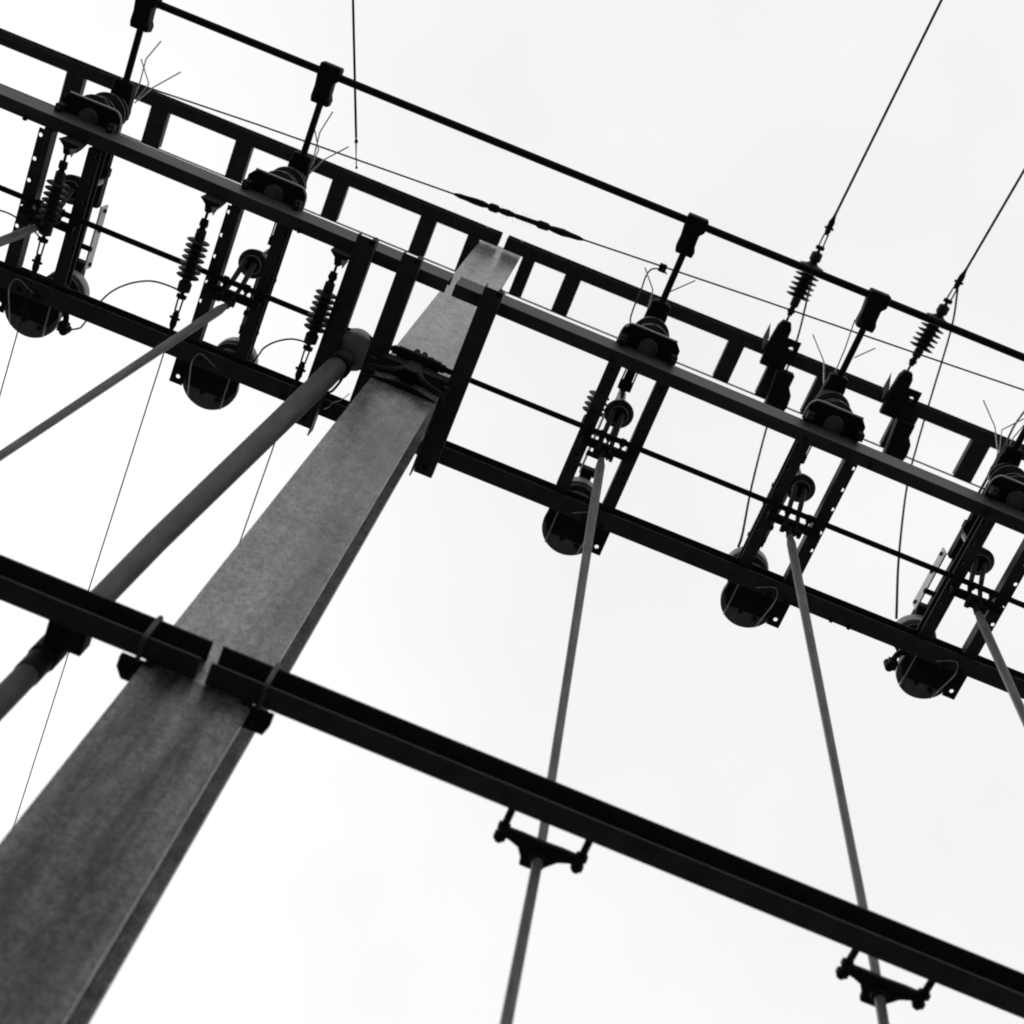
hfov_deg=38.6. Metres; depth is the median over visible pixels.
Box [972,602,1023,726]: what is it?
operating rod
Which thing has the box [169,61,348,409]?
disconnector switch
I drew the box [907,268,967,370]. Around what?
strain insulator
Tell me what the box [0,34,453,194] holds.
span wire
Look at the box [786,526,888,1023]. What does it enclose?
operating rod
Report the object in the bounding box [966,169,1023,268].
line conductor
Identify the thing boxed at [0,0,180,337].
disconnector switch
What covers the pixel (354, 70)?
hanging wire
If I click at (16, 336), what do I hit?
line conductor
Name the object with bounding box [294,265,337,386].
strain insulator
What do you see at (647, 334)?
disconnector switch
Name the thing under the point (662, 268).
tap wire
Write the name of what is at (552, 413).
drive shaft
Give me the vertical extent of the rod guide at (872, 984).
0.058 m
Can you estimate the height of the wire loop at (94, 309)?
0.110 m
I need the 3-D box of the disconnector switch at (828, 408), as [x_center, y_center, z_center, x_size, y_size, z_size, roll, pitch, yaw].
[1.416,-0.235,7.012,0.332,0.777,1.685,20,-69,-1]
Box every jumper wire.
[737,280,812,546]
[895,288,958,618]
[978,411,1023,492]
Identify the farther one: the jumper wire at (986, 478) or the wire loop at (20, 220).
the jumper wire at (986, 478)
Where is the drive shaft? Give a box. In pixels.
[0,185,1023,607]
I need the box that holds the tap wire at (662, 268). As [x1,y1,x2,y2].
[630,263,666,322]
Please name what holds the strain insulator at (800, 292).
attached to the top frame
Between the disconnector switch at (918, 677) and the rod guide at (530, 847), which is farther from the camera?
the disconnector switch at (918, 677)
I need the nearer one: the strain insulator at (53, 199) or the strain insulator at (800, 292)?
the strain insulator at (53, 199)
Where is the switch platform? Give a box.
[0,84,1023,698]
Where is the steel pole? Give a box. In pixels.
[0,240,520,1023]
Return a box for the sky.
[0,0,1023,1023]
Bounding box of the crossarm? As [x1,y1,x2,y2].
[0,554,1023,1018]
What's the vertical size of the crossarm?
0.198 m
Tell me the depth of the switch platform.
6.72 m
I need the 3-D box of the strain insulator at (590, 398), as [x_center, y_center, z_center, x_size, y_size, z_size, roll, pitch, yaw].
[0.377,-0.463,7.011,0.107,0.107,0.557,22,-70,-2]
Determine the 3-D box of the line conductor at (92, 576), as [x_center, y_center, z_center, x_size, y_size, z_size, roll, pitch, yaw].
[-14.276,29.499,18.733,0.006,0.505,70.000,22,-70,-2]
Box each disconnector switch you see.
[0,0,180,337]
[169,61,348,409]
[542,212,708,555]
[720,287,890,627]
[883,400,1023,699]
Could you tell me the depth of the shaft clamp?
6.62 m
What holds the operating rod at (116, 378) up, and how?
attached to the disconnector switch at (206, 389)
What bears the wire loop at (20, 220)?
attached to the strain insulator at (53, 199)
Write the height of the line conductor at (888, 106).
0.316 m
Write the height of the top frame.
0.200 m
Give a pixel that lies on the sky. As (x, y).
(329, 879)
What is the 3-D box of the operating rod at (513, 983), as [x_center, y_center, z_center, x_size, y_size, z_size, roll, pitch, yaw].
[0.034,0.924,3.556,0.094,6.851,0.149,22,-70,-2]
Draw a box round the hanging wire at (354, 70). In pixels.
[352,0,357,168]
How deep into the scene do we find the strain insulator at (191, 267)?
6.58 m
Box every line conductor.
[0,280,32,395]
[14,336,169,823]
[239,387,294,541]
[835,0,942,213]
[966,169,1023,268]
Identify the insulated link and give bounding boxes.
[454,193,583,240]
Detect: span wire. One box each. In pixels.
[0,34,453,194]
[583,239,1023,390]
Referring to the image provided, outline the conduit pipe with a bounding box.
[0,328,371,720]
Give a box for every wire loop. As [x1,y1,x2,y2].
[0,210,38,235]
[67,280,180,330]
[248,338,306,367]
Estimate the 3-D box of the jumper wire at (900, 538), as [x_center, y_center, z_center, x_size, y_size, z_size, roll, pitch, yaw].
[2.669,-0.434,8.768,0.440,3.087,1.417,29,-70,-4]
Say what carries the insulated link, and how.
attached to the span wire at (227, 114)
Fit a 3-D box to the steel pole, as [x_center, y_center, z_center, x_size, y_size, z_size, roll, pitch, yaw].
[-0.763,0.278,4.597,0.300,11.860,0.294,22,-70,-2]
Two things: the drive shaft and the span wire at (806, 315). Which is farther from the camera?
the span wire at (806, 315)
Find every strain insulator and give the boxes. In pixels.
[31,154,69,279]
[168,212,209,335]
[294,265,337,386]
[571,390,609,447]
[786,213,836,320]
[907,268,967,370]
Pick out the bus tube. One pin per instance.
(572, 173)
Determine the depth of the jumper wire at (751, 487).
9.26 m
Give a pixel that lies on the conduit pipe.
(52, 647)
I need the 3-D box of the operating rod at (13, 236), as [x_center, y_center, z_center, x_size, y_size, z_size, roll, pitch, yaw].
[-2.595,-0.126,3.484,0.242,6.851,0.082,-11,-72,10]
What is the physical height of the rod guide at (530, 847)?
0.058 m
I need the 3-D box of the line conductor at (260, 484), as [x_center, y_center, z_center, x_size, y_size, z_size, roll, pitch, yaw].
[-13.703,29.732,18.750,0.006,0.505,70.000,22,-70,-2]
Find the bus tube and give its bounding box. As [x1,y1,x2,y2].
[156,1,1023,361]
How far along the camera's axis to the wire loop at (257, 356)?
6.68 m
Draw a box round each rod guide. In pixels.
[493,808,592,873]
[835,949,934,1010]
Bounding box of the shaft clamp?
[363,345,450,406]
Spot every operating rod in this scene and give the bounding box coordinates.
[0,222,42,246]
[0,298,232,460]
[499,450,604,1023]
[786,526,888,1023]
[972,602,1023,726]
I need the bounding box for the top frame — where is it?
[0,28,1023,488]

